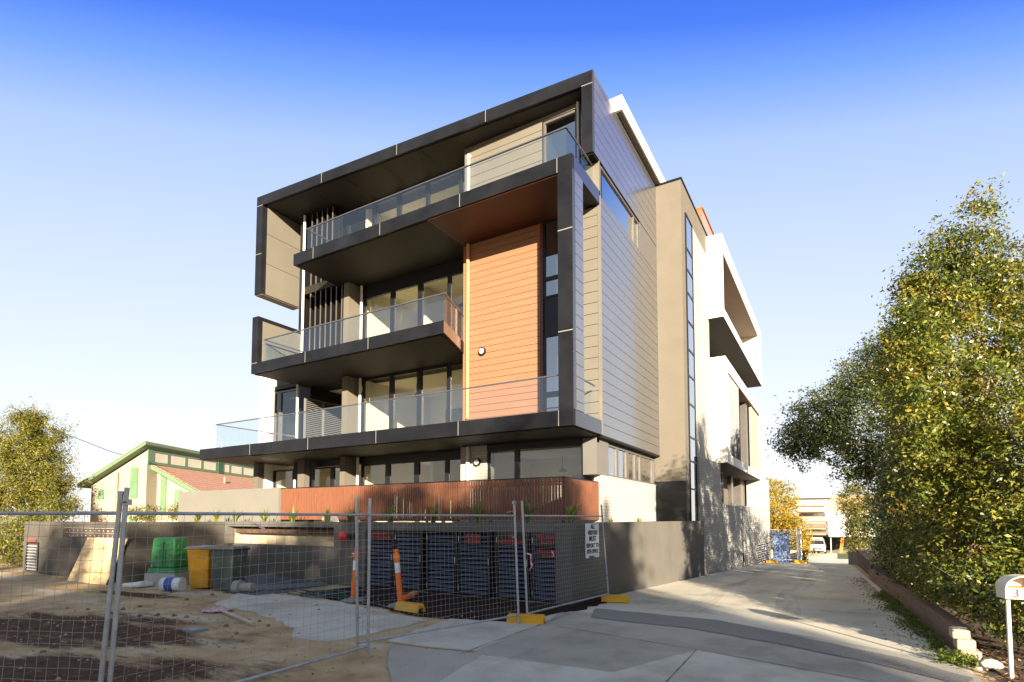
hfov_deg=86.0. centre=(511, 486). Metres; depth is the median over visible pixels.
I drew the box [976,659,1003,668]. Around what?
stone
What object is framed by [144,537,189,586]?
service kiosk
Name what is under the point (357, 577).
temporary fence panel
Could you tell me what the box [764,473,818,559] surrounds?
golden tree
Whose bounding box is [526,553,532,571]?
warning tape
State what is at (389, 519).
flax plant
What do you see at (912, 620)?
weeds
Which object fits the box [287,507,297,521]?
flax plant
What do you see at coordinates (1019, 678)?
leaf litter
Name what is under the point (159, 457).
clerestory window
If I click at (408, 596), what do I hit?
traffic bollard
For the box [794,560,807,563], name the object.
fence foot
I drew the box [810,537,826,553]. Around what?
parked car
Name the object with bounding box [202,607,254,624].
paddle sign
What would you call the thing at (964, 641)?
stepped pillar
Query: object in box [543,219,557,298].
window
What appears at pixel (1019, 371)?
tall shrub
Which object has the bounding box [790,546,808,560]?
dark bush
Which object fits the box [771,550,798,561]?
block wall
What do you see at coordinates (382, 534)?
louvre door
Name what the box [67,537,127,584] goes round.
plywood sheet
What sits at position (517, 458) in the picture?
window
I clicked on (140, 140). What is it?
sky
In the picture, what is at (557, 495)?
timber screen
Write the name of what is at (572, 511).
flax plant
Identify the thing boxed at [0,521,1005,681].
ground
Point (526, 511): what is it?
flax plant
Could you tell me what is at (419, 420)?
sliding door
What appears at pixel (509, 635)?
path joint
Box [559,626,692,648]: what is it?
path joint
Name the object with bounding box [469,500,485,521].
flax plant
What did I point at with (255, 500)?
garden wall
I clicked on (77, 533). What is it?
letterbox wall
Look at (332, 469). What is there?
sliding door
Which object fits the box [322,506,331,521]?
flax plant
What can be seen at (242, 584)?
pipe collar
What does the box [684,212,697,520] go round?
stair window
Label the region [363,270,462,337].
sliding door
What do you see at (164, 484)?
brick house
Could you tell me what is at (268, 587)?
steel plate
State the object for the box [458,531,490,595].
louvre door
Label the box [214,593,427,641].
concrete slab
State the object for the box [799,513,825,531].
window
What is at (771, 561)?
fence foot
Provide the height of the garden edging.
0.886 m
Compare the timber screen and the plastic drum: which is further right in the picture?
the timber screen
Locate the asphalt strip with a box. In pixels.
[591,608,972,681]
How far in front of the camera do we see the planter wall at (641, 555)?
13.28 m
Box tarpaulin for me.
[772,532,789,562]
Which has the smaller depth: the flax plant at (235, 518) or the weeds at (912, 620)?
the weeds at (912, 620)
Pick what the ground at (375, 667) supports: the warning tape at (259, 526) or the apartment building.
the apartment building
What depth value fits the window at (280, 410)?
22.74 m
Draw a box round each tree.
[0,395,97,534]
[760,321,1022,596]
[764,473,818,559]
[854,172,1023,629]
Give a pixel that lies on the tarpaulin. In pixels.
(781, 548)
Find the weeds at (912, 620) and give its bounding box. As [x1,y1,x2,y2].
[862,590,946,651]
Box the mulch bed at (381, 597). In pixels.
[323,587,606,621]
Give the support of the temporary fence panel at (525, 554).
on the concrete slab at (466, 637)
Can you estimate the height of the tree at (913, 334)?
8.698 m
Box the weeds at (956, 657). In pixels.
[923,647,986,669]
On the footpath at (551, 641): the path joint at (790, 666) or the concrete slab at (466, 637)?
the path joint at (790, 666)
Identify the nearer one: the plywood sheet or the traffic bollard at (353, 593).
the traffic bollard at (353, 593)
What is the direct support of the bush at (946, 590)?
on the garden bed at (983, 642)
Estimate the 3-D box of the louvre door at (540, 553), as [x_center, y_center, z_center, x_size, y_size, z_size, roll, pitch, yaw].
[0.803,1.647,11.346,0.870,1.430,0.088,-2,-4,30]
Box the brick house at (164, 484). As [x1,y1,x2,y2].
[77,441,253,521]
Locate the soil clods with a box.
[0,588,366,676]
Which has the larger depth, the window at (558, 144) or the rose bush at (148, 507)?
the rose bush at (148, 507)
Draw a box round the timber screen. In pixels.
[280,476,598,522]
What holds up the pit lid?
on the ground at (375, 667)
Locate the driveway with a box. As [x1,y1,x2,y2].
[574,562,973,673]
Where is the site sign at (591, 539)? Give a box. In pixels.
[585,523,598,557]
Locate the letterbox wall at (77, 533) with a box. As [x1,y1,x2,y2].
[22,521,224,583]
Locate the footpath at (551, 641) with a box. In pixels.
[387,611,981,681]
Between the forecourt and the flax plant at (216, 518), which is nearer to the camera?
the flax plant at (216, 518)
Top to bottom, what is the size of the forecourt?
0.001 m
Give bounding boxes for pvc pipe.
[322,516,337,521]
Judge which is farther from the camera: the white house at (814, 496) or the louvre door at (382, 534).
the white house at (814, 496)
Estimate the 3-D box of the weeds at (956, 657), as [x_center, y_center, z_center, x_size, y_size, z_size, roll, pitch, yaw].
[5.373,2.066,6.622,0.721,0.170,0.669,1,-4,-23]
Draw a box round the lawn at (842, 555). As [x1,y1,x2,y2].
[838,553,847,558]
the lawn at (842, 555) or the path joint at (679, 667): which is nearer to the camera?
the path joint at (679, 667)
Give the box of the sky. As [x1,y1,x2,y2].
[0,0,1023,521]
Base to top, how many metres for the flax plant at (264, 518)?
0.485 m
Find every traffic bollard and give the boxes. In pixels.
[340,548,366,603]
[388,549,402,607]
[403,590,418,600]
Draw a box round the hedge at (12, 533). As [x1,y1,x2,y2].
[0,504,58,566]
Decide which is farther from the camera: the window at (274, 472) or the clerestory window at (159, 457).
the clerestory window at (159, 457)
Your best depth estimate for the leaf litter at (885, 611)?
10.62 m
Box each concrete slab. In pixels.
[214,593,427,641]
[387,612,563,651]
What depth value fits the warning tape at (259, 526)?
5.52 m
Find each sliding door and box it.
[311,466,339,520]
[343,168,464,234]
[360,457,460,520]
[362,362,462,431]
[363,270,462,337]
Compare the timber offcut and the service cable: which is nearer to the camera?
the timber offcut
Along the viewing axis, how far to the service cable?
33.70 m
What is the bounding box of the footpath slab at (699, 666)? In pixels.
[439,650,868,681]
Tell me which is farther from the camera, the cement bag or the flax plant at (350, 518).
the flax plant at (350, 518)
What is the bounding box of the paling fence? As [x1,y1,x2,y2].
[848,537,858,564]
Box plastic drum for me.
[158,577,186,590]
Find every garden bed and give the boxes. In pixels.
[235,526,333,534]
[857,549,1023,681]
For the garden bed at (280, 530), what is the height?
0.300 m
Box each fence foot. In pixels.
[394,601,425,612]
[506,613,544,624]
[601,594,628,602]
[766,560,777,562]
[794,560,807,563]
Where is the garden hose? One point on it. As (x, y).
(310, 593)
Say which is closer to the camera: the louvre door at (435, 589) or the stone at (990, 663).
the stone at (990, 663)
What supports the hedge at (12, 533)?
on the ground at (375, 667)
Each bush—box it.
[127,501,177,521]
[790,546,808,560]
[829,481,876,556]
[847,476,896,556]
[875,520,1023,651]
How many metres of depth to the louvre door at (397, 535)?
13.25 m
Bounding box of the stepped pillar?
[949,626,981,658]
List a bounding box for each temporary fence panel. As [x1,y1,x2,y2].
[0,491,123,681]
[107,487,371,681]
[354,496,519,652]
[521,501,608,613]
[768,527,801,559]
[796,528,801,559]
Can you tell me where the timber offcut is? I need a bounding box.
[216,543,232,545]
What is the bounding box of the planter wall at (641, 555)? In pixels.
[224,521,704,604]
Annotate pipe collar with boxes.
[231,580,255,591]
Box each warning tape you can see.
[253,523,265,529]
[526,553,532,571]
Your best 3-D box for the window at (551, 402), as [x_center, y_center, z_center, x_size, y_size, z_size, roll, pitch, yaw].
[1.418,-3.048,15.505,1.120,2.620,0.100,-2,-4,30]
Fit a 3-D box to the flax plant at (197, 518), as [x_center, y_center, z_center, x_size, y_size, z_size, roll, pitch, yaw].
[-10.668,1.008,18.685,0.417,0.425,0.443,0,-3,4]
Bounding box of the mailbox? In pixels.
[995,574,1023,678]
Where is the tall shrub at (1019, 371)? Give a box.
[999,262,1023,483]
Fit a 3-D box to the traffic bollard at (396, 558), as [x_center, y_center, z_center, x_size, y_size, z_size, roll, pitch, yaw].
[-2.202,1.808,10.886,0.499,1.135,0.499,-3,-4,43]
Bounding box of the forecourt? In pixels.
[806,552,847,562]
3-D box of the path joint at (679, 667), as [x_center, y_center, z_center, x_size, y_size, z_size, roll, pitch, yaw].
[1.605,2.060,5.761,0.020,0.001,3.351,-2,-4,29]
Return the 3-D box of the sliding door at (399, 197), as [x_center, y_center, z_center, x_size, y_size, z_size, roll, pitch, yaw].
[-4.419,-9.197,20.075,7.530,2.840,0.101,-2,-4,30]
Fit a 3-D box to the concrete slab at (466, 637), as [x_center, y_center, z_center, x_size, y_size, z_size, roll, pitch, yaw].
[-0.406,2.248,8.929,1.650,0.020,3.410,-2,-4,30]
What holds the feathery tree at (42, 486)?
on the ground at (375, 667)
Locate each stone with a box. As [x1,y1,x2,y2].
[974,666,987,670]
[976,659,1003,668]
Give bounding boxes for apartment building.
[199,69,770,573]
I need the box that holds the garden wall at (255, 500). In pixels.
[178,488,283,521]
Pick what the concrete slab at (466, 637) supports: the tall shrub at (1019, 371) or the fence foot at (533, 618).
the fence foot at (533, 618)
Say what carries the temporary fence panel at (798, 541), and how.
on the driveway
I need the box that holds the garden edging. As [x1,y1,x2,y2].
[869,569,970,651]
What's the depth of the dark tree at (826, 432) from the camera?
17.48 m
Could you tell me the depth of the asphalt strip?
7.89 m
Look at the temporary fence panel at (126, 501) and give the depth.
5.26 m
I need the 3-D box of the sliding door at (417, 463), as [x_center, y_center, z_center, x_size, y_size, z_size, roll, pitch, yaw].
[-3.353,0.140,18.798,4.940,2.070,0.101,-2,-4,30]
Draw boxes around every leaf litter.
[846,577,932,651]
[976,647,1023,681]
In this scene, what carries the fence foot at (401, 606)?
on the mulch bed at (381, 597)
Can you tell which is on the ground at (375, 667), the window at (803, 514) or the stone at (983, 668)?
the stone at (983, 668)
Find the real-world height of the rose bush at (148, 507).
1.231 m
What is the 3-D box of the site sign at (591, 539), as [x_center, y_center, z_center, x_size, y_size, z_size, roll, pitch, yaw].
[1.611,1.081,10.998,0.011,0.690,0.563,-2,-4,36]
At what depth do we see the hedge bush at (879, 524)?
22.54 m
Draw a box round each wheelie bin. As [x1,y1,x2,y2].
[184,545,215,587]
[208,546,249,589]
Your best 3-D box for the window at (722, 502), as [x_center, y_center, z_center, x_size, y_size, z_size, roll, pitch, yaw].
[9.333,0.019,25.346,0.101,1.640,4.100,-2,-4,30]
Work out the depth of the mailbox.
5.92 m
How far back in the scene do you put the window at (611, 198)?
16.71 m
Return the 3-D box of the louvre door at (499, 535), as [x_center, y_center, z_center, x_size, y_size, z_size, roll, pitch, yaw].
[0.005,1.673,11.813,0.800,1.430,0.088,-2,-4,30]
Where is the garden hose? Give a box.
[279,589,387,605]
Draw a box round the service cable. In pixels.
[10,406,160,465]
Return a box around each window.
[147,448,253,477]
[273,388,299,440]
[273,469,293,520]
[488,443,584,484]
[543,109,575,162]
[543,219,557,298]
[544,333,558,411]
[600,165,638,250]
[608,444,654,484]
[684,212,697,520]
[721,472,723,503]
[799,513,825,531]
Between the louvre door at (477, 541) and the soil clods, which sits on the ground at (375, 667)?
the soil clods
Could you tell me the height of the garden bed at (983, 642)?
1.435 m
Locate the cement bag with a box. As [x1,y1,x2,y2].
[122,581,153,586]
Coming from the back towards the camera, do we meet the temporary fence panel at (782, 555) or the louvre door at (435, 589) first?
the temporary fence panel at (782, 555)
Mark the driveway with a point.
(728, 592)
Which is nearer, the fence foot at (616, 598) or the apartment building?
the fence foot at (616, 598)
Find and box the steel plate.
[223,573,331,595]
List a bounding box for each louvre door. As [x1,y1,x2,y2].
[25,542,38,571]
[367,530,394,587]
[394,530,422,589]
[426,531,457,592]
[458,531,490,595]
[496,532,528,598]
[532,532,555,601]
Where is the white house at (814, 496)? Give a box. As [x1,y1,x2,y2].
[792,479,878,552]
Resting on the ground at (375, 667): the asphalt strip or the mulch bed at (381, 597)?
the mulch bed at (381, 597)
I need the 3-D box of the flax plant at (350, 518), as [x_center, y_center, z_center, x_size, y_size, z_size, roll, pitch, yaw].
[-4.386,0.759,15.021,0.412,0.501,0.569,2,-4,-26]
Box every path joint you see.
[463,613,568,652]
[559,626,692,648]
[665,650,695,681]
[698,649,873,681]
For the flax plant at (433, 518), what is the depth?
13.55 m
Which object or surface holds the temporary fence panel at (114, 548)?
on the ground at (375, 667)
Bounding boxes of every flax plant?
[192,515,202,521]
[213,508,221,521]
[229,509,243,520]
[256,510,268,520]
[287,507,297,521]
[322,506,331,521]
[344,508,354,521]
[379,504,396,521]
[426,501,440,521]
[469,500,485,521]
[523,494,540,522]
[563,499,581,522]
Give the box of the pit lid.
[182,627,208,632]
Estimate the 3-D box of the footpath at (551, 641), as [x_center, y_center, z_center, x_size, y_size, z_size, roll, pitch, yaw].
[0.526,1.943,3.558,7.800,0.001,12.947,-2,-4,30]
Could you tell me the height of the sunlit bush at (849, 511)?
5.055 m
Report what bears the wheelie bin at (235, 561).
on the ground at (375, 667)
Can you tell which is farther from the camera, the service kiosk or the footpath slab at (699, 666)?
the service kiosk

